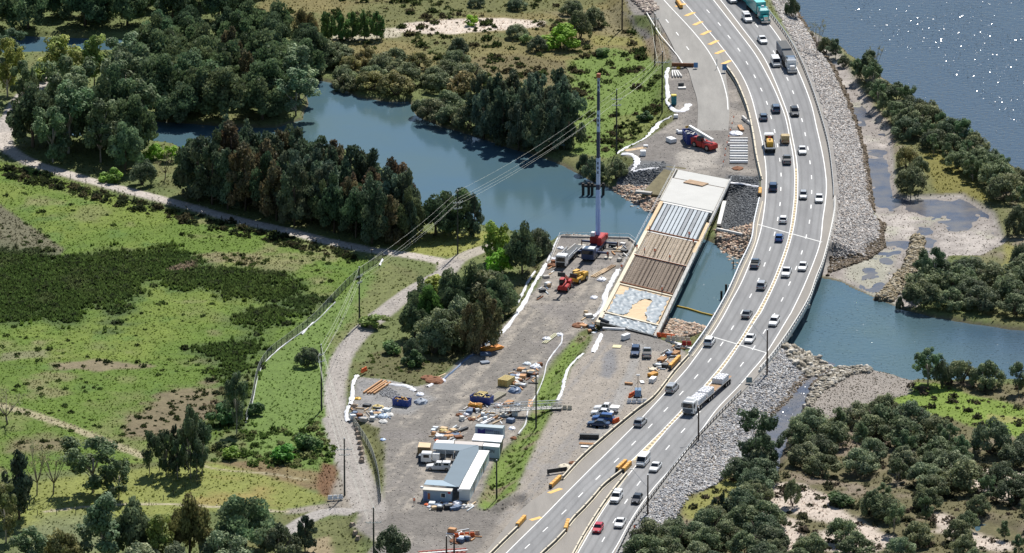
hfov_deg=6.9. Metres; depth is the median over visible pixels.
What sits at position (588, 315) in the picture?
crate
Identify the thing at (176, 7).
broadleaf tree
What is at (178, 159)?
broadleaf tree
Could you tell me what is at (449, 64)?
mangrove tree
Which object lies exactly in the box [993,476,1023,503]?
mangrove tree
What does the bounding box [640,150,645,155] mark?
concrete block
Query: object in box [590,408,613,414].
car
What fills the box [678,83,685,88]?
inspection pit
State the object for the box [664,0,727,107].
road edge line
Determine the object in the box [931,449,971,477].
mangrove tree
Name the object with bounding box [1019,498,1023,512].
mangrove tree
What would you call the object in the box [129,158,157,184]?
mangrove tree
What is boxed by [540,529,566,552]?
safety barrier
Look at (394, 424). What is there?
works yard
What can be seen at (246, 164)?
casuarina tree
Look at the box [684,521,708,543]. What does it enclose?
mangrove tree
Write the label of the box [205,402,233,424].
shrub
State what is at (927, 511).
gum tree
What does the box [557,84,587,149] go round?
casuarina tree
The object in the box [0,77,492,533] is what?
dirt track
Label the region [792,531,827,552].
mangrove tree
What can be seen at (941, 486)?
mangrove tree
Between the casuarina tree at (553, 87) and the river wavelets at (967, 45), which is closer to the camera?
the casuarina tree at (553, 87)
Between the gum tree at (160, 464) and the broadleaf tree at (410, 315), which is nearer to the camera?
the gum tree at (160, 464)
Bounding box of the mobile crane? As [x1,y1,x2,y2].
[574,73,621,260]
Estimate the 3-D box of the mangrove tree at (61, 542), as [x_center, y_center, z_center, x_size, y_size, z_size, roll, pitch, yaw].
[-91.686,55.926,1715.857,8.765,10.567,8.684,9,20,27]
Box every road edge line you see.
[506,0,766,552]
[578,1,797,552]
[612,23,826,552]
[631,1,794,460]
[646,12,682,62]
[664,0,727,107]
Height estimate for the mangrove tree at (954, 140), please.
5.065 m
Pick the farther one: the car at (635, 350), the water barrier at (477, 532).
the car at (635, 350)
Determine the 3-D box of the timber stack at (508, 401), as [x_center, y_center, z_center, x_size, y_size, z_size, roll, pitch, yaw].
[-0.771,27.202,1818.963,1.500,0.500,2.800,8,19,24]
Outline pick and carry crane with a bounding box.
[685,125,717,150]
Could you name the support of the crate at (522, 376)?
on the works yard at (394, 424)
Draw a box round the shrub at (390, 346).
[382,339,400,354]
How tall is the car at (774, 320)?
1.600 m
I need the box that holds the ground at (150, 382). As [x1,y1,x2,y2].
[0,0,1023,552]
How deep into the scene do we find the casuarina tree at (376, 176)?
1949.58 m
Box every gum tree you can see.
[0,27,28,53]
[0,37,24,96]
[0,483,17,542]
[7,525,47,552]
[9,59,36,96]
[31,106,71,162]
[33,53,98,88]
[38,34,82,73]
[44,72,72,97]
[47,79,94,153]
[50,87,72,106]
[59,435,120,491]
[70,74,99,136]
[74,491,127,552]
[80,33,109,86]
[80,98,117,162]
[100,49,143,84]
[103,458,129,498]
[105,31,151,52]
[119,78,160,118]
[141,431,156,473]
[145,513,174,552]
[151,433,164,470]
[155,429,175,475]
[170,439,185,478]
[175,418,198,471]
[177,404,202,478]
[189,439,205,479]
[191,419,211,473]
[192,443,208,468]
[223,371,248,433]
[271,67,321,115]
[276,43,318,99]
[736,407,777,455]
[749,433,785,461]
[825,38,841,58]
[830,406,847,428]
[849,58,863,77]
[851,421,869,445]
[856,49,879,78]
[861,55,880,78]
[862,61,883,86]
[869,79,885,104]
[877,91,890,111]
[877,482,891,497]
[883,503,904,532]
[889,108,904,116]
[889,458,908,480]
[891,429,917,450]
[896,84,916,101]
[912,256,931,273]
[912,347,942,384]
[918,246,945,283]
[918,495,933,520]
[921,120,935,132]
[927,133,939,151]
[934,111,945,122]
[936,423,959,447]
[941,142,952,158]
[951,434,972,458]
[954,118,973,139]
[957,445,973,457]
[960,139,973,151]
[963,155,982,180]
[978,474,996,499]
[996,520,1010,537]
[999,154,1010,162]
[1009,361,1023,392]
[1011,534,1023,552]
[1016,186,1023,201]
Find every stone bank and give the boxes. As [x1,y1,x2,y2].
[617,5,884,552]
[617,161,665,189]
[718,175,759,228]
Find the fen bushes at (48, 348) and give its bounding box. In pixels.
[0,177,361,467]
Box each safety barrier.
[489,526,518,552]
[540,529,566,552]
[562,354,689,479]
[569,469,621,526]
[572,472,627,552]
[726,66,762,179]
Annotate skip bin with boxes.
[392,396,411,406]
[468,401,481,408]
[470,392,493,404]
[682,128,696,144]
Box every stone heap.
[379,387,398,398]
[631,0,659,14]
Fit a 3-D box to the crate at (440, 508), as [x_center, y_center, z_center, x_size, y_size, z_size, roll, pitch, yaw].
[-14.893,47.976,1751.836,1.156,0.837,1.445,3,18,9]
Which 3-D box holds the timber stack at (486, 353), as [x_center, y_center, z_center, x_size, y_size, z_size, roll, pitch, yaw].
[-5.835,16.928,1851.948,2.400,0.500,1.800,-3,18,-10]
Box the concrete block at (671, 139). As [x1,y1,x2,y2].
[666,136,676,143]
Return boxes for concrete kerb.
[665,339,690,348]
[716,228,742,234]
[717,201,725,225]
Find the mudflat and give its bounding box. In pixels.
[804,30,1006,418]
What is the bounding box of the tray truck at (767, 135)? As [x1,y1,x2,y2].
[764,132,775,151]
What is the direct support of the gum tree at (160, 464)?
on the ground at (150, 382)
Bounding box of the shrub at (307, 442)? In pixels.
[294,432,323,451]
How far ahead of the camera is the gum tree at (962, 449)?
1776.19 m
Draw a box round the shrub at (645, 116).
[636,110,653,120]
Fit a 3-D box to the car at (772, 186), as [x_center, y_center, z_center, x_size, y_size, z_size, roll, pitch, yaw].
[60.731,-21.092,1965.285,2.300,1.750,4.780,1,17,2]
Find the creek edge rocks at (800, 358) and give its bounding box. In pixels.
[781,342,833,377]
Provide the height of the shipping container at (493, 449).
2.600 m
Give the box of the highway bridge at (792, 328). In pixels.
[688,196,835,371]
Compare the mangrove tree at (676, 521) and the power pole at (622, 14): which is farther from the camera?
the power pole at (622, 14)
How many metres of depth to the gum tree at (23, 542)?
1712.31 m
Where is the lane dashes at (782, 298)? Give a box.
[602,8,811,541]
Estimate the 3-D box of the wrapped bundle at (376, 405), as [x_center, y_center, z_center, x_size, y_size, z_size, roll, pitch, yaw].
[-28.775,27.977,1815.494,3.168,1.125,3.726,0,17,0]
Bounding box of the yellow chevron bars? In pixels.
[529,3,730,520]
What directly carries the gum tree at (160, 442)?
on the ground at (150, 382)
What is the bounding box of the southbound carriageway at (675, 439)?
[579,0,825,552]
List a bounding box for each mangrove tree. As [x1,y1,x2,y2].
[43,527,83,552]
[118,540,158,552]
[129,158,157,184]
[156,540,186,552]
[197,530,254,552]
[256,522,301,552]
[293,346,319,365]
[321,40,343,67]
[329,42,355,59]
[331,64,357,78]
[331,73,358,92]
[338,55,361,68]
[354,46,377,66]
[355,70,386,90]
[357,64,387,75]
[367,51,393,71]
[375,524,410,552]
[376,69,414,94]
[384,58,403,73]
[386,47,407,61]
[388,61,423,84]
[402,337,422,356]
[405,51,432,67]
[410,98,426,115]
[412,308,463,348]
[415,323,451,354]
[417,98,451,124]
[419,66,447,83]
[421,71,454,92]
[432,59,457,75]
[435,90,464,105]
[435,105,460,124]
[441,49,470,63]
[444,294,467,336]
[446,70,482,94]
[447,37,468,54]
[451,62,485,75]
[451,104,472,128]
[452,99,465,114]
[466,269,509,302]
[467,0,485,6]
[505,23,528,38]
[507,0,527,8]
[526,35,547,50]
[531,227,553,258]
[558,0,583,13]
[568,10,592,40]
[576,153,588,169]
[581,156,605,180]
[585,5,606,27]
[604,156,628,178]
[622,534,667,552]
[629,517,670,548]
[656,534,684,552]
[657,524,691,544]
[662,516,687,529]
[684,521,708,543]
[685,540,710,552]
[687,526,722,549]
[692,507,727,529]
[703,504,727,523]
[712,520,745,543]
[719,456,750,479]
[722,487,758,511]
[723,502,761,532]
[724,529,760,552]
[725,481,764,505]
[736,466,774,491]
[742,457,780,482]
[742,512,785,533]
[744,448,779,470]
[746,540,782,552]
[748,478,774,501]
[748,499,787,526]
[753,524,789,549]
[764,527,790,545]
[766,538,786,552]
[780,419,815,446]
[783,478,801,505]
[784,0,800,16]
[786,441,819,466]
[787,547,808,552]
[788,407,828,435]
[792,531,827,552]
[802,452,842,478]
[805,433,838,456]
[814,420,850,446]
[817,37,831,52]
[825,517,860,543]
[835,531,875,552]
[837,54,852,66]
[841,400,868,425]
[842,447,881,475]
[853,414,887,438]
[858,437,888,460]
[859,488,885,518]
[861,403,896,430]
[864,392,902,424]
[866,79,892,96]
[869,492,905,519]
[877,549,893,552]
[879,414,925,447]
[882,101,906,118]
[884,536,916,552]
[885,81,906,101]
[888,444,922,472]
[890,115,922,139]
[891,105,931,132]
[892,399,931,425]
[894,165,926,192]
[895,296,903,310]
[896,94,926,111]
[896,146,918,168]
[901,277,942,306]
[902,520,934,546]
[904,264,945,289]
[906,462,941,487]
[908,156,930,172]
[911,415,952,443]
[912,487,943,509]
[914,100,939,121]
[915,473,950,494]
[916,435,955,456]
[917,257,952,281]
[919,128,945,148]
[920,105,945,124]
[920,448,948,467]
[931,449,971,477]
[932,357,951,387]
[933,287,966,311]
[934,116,966,138]
[937,263,977,290]
[939,133,961,150]
[939,456,986,493]
[942,519,972,538]
[944,147,967,168]
[948,534,979,552]
[949,256,990,277]
[949,359,974,383]
[955,276,991,297]
[956,510,979,528]
[960,147,997,172]
[962,285,1003,312]
[965,131,990,151]
[966,493,991,515]
[966,546,983,552]
[968,359,1006,390]
[969,416,1011,452]
[975,260,1011,285]
[977,157,1016,181]
[984,148,999,164]
[985,172,1023,202]
[986,460,1019,482]
[990,272,1023,297]
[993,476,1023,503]
[997,293,1023,315]
[997,439,1023,466]
[1002,253,1023,280]
[1003,204,1023,235]
[1008,242,1023,261]
[1010,284,1023,296]
[1012,262,1023,284]
[1012,472,1023,498]
[1013,434,1023,444]
[1014,166,1023,178]
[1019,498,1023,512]
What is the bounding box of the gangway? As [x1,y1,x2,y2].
[490,400,562,411]
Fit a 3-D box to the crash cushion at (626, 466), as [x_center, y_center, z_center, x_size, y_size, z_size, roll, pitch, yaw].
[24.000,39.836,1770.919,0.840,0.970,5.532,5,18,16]
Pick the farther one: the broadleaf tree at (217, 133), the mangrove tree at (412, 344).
the broadleaf tree at (217, 133)
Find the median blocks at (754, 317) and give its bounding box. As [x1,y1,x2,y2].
[633,171,797,461]
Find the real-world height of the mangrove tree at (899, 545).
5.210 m
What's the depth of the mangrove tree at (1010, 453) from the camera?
1780.55 m
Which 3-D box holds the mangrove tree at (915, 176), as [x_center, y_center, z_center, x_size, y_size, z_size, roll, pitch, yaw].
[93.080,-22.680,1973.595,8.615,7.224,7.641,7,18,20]
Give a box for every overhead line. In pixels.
[318,347,348,451]
[319,271,360,353]
[319,346,377,521]
[356,197,454,277]
[455,95,615,205]
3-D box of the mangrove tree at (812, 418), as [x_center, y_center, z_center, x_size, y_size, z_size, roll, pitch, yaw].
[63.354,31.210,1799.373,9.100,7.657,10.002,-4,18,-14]
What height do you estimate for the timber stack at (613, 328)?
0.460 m
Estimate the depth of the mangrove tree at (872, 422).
1797.40 m
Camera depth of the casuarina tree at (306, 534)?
1728.05 m
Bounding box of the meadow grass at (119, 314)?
[0,161,377,472]
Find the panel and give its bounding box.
[547,467,566,474]
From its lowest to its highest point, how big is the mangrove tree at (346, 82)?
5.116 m
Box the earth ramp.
[635,166,685,197]
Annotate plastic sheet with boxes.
[729,131,742,135]
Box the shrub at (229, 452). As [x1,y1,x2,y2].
[222,445,239,459]
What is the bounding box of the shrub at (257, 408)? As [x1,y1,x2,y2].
[246,402,264,416]
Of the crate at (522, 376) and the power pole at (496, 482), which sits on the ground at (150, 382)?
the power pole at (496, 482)
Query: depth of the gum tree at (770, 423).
1781.36 m
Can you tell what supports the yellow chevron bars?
on the highway
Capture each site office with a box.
[420,486,452,501]
[435,440,453,453]
[455,441,483,454]
[457,470,478,500]
[469,450,488,480]
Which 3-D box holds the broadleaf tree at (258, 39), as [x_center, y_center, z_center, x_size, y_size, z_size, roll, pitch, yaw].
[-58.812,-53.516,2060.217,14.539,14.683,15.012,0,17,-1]
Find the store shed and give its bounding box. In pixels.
[472,433,503,452]
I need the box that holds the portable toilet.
[671,94,676,104]
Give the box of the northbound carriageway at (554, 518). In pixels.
[507,0,793,552]
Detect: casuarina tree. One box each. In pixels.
[0,449,33,519]
[168,424,179,467]
[177,136,213,200]
[192,134,211,185]
[194,142,223,204]
[211,114,243,142]
[213,147,244,209]
[219,119,240,153]
[221,25,242,50]
[225,141,265,210]
[236,130,260,150]
[238,48,253,86]
[239,140,258,177]
[240,118,259,140]
[251,137,278,181]
[258,130,284,160]
[258,159,287,220]
[268,128,292,151]
[272,148,307,215]
[275,163,313,225]
[288,126,315,159]
[288,141,305,171]
[292,515,317,551]
[300,147,322,171]
[301,171,327,220]
[302,162,320,203]
[308,142,326,164]
[311,159,342,220]
[314,145,340,170]
[320,11,336,38]
[326,147,343,158]
[329,139,344,155]
[332,11,347,38]
[337,144,366,184]
[337,156,342,165]
[339,171,361,190]
[343,177,358,230]
[344,11,360,39]
[349,176,369,225]
[354,9,372,39]
[354,147,380,182]
[356,175,389,243]
[361,166,382,186]
[369,11,385,39]
[379,194,402,244]
[380,166,401,209]
[381,156,415,191]
[393,167,420,203]
[403,200,416,244]
[454,302,483,353]
[464,72,490,116]
[464,193,484,236]
[468,288,503,346]
[470,88,492,138]
[482,71,502,111]
[487,79,521,146]
[493,86,514,134]
[505,68,521,115]
[505,99,531,150]
[510,87,539,138]
[517,72,544,100]
[521,97,550,154]
[522,71,546,100]
[531,87,546,121]
[540,96,557,144]
[542,99,566,150]
[544,67,570,94]
[544,84,558,99]
[547,74,580,127]
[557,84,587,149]
[710,498,719,506]
[717,492,727,513]
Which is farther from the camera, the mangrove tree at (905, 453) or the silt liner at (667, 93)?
the silt liner at (667, 93)
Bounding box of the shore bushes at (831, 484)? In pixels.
[677,379,1023,552]
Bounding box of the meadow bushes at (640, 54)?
[287,0,664,151]
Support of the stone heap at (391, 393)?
on the works yard at (394, 424)
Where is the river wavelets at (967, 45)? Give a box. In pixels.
[854,0,1023,125]
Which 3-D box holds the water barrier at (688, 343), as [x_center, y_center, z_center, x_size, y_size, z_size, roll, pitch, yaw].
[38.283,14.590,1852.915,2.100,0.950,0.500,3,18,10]
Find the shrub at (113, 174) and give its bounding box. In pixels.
[98,167,122,183]
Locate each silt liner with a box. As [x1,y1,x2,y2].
[247,302,335,418]
[344,405,349,421]
[348,375,357,404]
[389,383,415,391]
[444,341,489,378]
[500,263,546,332]
[518,271,535,301]
[518,334,562,433]
[546,237,557,262]
[556,353,583,399]
[591,329,602,352]
[593,269,620,316]
[617,115,671,153]
[621,153,640,170]
[664,67,672,107]
[670,103,691,111]
[730,182,758,186]
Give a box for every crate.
[359,417,367,421]
[362,403,371,406]
[369,416,375,421]
[382,407,390,412]
[435,434,441,439]
[437,505,443,510]
[444,504,451,509]
[447,527,456,532]
[449,507,458,510]
[454,434,462,438]
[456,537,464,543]
[466,409,472,414]
[506,417,514,423]
[519,374,525,379]
[584,313,592,317]
[662,363,668,367]
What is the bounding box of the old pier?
[581,182,604,194]
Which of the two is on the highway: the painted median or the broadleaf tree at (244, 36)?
the painted median
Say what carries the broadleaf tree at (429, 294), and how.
on the ground at (150, 382)
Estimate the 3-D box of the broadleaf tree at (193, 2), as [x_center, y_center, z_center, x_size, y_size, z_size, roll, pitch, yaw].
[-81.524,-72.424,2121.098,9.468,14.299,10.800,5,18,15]
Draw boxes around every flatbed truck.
[555,247,577,267]
[681,376,731,414]
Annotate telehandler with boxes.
[557,272,571,291]
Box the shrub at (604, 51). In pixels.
[595,47,609,55]
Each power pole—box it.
[318,344,324,410]
[336,438,351,495]
[357,267,362,317]
[366,507,380,552]
[453,190,462,253]
[453,534,454,552]
[496,460,497,498]
[535,373,536,428]
[612,89,621,154]
[621,0,622,28]
[651,13,658,65]
[655,51,668,113]
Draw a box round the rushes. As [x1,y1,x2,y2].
[0,239,334,433]
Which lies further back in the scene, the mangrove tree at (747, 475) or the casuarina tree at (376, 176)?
the casuarina tree at (376, 176)
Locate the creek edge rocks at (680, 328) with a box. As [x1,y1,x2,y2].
[661,317,705,337]
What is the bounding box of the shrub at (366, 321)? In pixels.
[357,314,390,327]
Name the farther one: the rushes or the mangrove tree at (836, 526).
the rushes
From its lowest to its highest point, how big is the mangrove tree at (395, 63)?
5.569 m
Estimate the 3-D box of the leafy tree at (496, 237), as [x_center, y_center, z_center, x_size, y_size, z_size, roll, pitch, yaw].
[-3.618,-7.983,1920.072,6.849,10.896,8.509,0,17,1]
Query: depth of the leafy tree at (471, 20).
2110.74 m
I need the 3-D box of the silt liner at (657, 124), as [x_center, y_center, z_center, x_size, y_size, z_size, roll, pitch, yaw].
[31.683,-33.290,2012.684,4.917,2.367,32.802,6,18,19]
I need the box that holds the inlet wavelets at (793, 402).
[778,382,809,423]
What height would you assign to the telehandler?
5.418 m
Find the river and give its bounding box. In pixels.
[0,0,1023,530]
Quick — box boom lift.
[570,269,588,283]
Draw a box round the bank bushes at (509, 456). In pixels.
[366,256,583,510]
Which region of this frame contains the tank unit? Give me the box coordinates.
[766,136,772,146]
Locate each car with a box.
[587,418,610,427]
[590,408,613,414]
[592,412,614,421]
[592,521,603,532]
[614,517,625,527]
[630,344,640,355]
[631,492,642,503]
[633,417,646,426]
[649,461,661,471]
[703,336,715,345]
[741,310,752,318]
[744,333,755,342]
[756,280,766,289]
[757,35,767,43]
[759,113,767,120]
[768,314,779,325]
[769,182,776,190]
[771,104,780,112]
[775,233,783,241]
[779,215,787,222]
[790,105,799,115]
[798,146,806,153]
[798,261,807,270]
[799,189,806,198]
[814,193,823,202]
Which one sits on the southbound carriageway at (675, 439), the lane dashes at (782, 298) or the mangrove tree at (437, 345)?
the lane dashes at (782, 298)
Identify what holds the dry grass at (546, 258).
on the ground at (150, 382)
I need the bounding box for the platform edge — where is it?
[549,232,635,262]
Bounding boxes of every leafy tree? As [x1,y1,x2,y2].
[33,66,46,80]
[142,143,162,159]
[161,145,177,160]
[417,274,441,293]
[465,14,478,25]
[481,220,509,261]
[485,247,512,271]
[540,22,580,50]
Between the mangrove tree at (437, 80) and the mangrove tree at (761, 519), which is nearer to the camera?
the mangrove tree at (761, 519)
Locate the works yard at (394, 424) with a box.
[353,0,758,552]
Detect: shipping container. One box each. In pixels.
[417,442,430,454]
[475,424,504,438]
[483,443,499,458]
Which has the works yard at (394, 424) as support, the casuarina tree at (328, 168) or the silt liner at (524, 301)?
the silt liner at (524, 301)
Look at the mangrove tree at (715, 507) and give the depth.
1745.45 m
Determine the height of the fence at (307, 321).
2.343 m
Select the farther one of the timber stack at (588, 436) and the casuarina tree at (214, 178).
the casuarina tree at (214, 178)
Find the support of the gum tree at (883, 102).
on the ground at (150, 382)
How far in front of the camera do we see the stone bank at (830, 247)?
1934.31 m
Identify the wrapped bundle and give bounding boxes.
[371,404,383,409]
[377,413,387,418]
[379,419,387,423]
[414,398,427,404]
[453,500,461,504]
[508,386,520,393]
[530,363,540,368]
[547,263,555,266]
[558,463,569,468]
[597,277,605,281]
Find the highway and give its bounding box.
[485,0,834,552]
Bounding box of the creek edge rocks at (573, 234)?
[561,233,615,236]
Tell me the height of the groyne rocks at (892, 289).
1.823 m
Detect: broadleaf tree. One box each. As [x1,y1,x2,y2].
[0,0,11,16]
[3,0,48,28]
[5,80,60,146]
[25,75,53,138]
[45,0,63,12]
[58,0,109,25]
[70,72,112,145]
[105,41,157,85]
[105,63,148,110]
[106,0,150,24]
[106,121,143,170]
[107,93,158,150]
[112,495,149,550]
[130,13,162,44]
[131,52,187,109]
[142,9,175,31]
[145,28,188,59]
[153,0,193,17]
[153,27,191,51]
[153,81,198,123]
[165,44,182,69]
[166,492,211,552]
[171,138,205,188]
[172,4,204,36]
[172,15,202,41]
[173,47,221,75]
[181,65,212,113]
[188,0,202,7]
[189,22,220,43]
[191,37,214,62]
[197,65,250,116]
[198,35,220,53]
[201,0,237,17]
[202,40,247,77]
[208,127,225,151]
[211,6,236,37]
[213,494,276,550]
[216,10,256,39]
[234,31,248,48]
[236,0,266,29]
[237,0,264,7]
[240,76,287,118]
[241,58,294,98]
[244,27,292,58]
[248,151,281,214]
[252,41,296,76]
[255,0,293,38]
[257,11,290,38]
[272,22,293,44]
[284,122,307,150]
[290,23,326,39]
[290,37,327,77]
[291,8,319,32]
[293,26,329,56]
[307,178,330,226]
[309,135,328,149]
[317,170,348,232]
[338,186,364,237]
[339,167,362,187]
[365,171,383,198]
[393,186,425,241]
[398,294,429,337]
[405,291,430,310]
[406,276,433,301]
[417,285,444,315]
[422,193,455,234]
[437,267,461,291]
[437,272,469,303]
[439,187,480,232]
[440,287,468,310]
[460,259,486,302]
[476,263,490,272]
[476,288,503,322]
[485,274,510,307]
[494,272,520,313]
[503,219,541,273]
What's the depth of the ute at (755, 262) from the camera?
1906.53 m
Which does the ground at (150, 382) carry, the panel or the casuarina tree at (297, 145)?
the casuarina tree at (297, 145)
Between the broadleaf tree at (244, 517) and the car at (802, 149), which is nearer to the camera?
the broadleaf tree at (244, 517)
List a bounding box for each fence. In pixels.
[25,159,371,254]
[37,480,197,514]
[245,251,382,422]
[353,416,380,500]
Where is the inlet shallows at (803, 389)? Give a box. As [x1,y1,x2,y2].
[765,362,834,469]
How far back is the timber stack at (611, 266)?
1912.21 m
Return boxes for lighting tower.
[634,374,641,396]
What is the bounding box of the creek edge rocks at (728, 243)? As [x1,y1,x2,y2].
[713,222,752,268]
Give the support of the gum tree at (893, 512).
on the ground at (150, 382)
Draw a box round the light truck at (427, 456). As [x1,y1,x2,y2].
[421,451,444,463]
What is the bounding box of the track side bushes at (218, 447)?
[206,416,337,468]
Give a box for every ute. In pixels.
[426,460,451,470]
[593,402,619,411]
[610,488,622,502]
[643,347,652,357]
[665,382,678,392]
[741,11,752,21]
[750,258,760,268]
[780,134,789,142]
[781,267,791,276]
[782,155,791,163]
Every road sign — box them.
[722,64,726,71]
[746,377,751,382]
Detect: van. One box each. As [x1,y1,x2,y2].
[636,451,650,466]
[770,54,780,66]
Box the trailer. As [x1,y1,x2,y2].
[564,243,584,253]
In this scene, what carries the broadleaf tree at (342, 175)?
on the ground at (150, 382)
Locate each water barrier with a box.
[328,494,342,499]
[454,532,474,537]
[464,530,479,534]
[552,405,571,409]
[612,417,619,423]
[627,399,646,402]
[628,391,634,397]
[656,332,674,337]
[666,335,690,341]
[672,63,693,66]
[682,341,691,345]
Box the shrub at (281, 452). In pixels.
[269,443,296,462]
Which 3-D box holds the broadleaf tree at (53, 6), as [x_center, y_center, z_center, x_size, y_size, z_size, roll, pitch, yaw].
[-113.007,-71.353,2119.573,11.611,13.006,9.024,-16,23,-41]
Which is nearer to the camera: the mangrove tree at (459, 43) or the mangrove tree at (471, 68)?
the mangrove tree at (471, 68)
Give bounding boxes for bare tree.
[0,388,25,424]
[26,440,50,494]
[37,449,68,493]
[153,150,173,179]
[807,19,825,46]
[869,45,883,61]
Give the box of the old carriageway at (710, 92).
[654,0,729,129]
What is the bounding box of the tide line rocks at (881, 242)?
[768,12,886,415]
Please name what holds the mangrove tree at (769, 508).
on the ground at (150, 382)
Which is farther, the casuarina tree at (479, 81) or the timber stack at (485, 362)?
the casuarina tree at (479, 81)
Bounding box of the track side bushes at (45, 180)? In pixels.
[0,164,358,260]
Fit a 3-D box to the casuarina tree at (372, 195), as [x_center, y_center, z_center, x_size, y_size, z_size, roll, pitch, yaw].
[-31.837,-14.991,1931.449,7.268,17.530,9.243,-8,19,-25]
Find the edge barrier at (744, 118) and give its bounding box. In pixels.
[741,115,752,124]
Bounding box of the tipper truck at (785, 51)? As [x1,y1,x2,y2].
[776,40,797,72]
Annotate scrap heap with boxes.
[420,375,431,380]
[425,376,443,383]
[450,537,465,543]
[572,322,583,327]
[732,166,742,169]
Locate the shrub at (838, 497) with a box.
[827,490,855,507]
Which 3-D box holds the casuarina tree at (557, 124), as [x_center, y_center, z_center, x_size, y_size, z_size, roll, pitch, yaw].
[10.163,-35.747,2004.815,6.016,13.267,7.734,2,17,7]
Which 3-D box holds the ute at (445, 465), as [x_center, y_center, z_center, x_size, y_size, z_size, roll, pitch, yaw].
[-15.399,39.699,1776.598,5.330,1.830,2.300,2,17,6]
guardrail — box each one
[616,390,740,552]
[766,6,833,196]
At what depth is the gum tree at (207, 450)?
1777.85 m
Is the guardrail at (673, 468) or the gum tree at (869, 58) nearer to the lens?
the guardrail at (673, 468)
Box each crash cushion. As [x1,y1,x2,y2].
[515,515,526,527]
[549,475,561,487]
[564,518,569,531]
[615,459,626,471]
[621,460,631,472]
[668,355,680,368]
[675,0,682,8]
[758,187,761,196]
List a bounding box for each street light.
[630,469,648,513]
[689,402,698,439]
[750,324,767,375]
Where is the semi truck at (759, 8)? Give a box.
[743,0,770,23]
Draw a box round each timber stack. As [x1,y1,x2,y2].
[363,379,386,393]
[370,381,390,393]
[453,426,468,432]
[479,351,490,355]
[480,344,502,351]
[480,360,489,363]
[480,417,494,423]
[493,391,506,400]
[498,375,514,386]
[503,400,513,404]
[542,333,556,343]
[579,433,598,438]
[591,268,607,277]
[598,264,615,273]
[603,327,624,330]
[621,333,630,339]
[625,147,645,150]
[647,371,657,376]
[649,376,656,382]
[657,356,666,361]
[671,350,680,354]
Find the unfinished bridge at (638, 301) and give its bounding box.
[596,168,731,337]
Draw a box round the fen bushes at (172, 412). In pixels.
[17,262,211,447]
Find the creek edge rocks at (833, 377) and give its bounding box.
[802,364,873,408]
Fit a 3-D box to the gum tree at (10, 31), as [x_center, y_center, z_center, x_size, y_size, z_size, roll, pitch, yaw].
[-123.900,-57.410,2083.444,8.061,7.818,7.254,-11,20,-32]
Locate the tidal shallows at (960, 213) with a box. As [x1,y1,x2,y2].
[832,62,993,294]
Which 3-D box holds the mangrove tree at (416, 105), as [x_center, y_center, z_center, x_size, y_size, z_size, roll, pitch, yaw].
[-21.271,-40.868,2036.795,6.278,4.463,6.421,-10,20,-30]
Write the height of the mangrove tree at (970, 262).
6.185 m
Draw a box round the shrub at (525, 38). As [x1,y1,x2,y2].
[519,34,534,42]
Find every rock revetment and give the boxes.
[620,343,831,552]
[772,0,880,269]
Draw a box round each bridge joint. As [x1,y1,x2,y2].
[708,335,765,352]
[758,224,820,241]
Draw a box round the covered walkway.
[424,443,478,487]
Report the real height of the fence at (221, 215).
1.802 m
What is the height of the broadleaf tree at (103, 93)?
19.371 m
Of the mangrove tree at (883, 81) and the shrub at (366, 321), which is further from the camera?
the mangrove tree at (883, 81)
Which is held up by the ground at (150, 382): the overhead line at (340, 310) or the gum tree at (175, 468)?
the gum tree at (175, 468)
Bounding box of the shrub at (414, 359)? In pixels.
[400,349,425,367]
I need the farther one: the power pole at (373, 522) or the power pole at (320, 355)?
the power pole at (320, 355)
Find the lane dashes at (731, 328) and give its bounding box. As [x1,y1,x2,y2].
[524,10,781,548]
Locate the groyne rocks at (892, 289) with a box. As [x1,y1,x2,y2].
[874,233,925,301]
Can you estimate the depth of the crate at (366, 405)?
1817.19 m
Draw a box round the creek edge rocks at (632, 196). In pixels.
[611,184,659,212]
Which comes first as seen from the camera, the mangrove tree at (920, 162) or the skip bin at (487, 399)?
the skip bin at (487, 399)
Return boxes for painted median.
[633,168,796,459]
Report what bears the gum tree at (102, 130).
on the ground at (150, 382)
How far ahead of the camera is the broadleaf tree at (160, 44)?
2056.00 m
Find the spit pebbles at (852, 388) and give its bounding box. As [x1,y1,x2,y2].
[801,366,916,417]
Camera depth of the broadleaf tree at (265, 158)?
1953.25 m
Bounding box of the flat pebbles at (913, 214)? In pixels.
[817,34,1002,306]
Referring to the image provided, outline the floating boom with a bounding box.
[676,305,712,315]
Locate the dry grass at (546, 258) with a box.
[0,0,1023,552]
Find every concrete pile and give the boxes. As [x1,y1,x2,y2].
[727,142,746,144]
[730,137,747,139]
[730,140,747,141]
[730,145,747,147]
[730,147,747,149]
[730,150,747,152]
[730,153,747,154]
[730,155,747,157]
[730,158,747,159]
[730,160,747,162]
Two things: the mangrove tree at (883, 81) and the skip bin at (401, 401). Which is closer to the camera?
the skip bin at (401, 401)

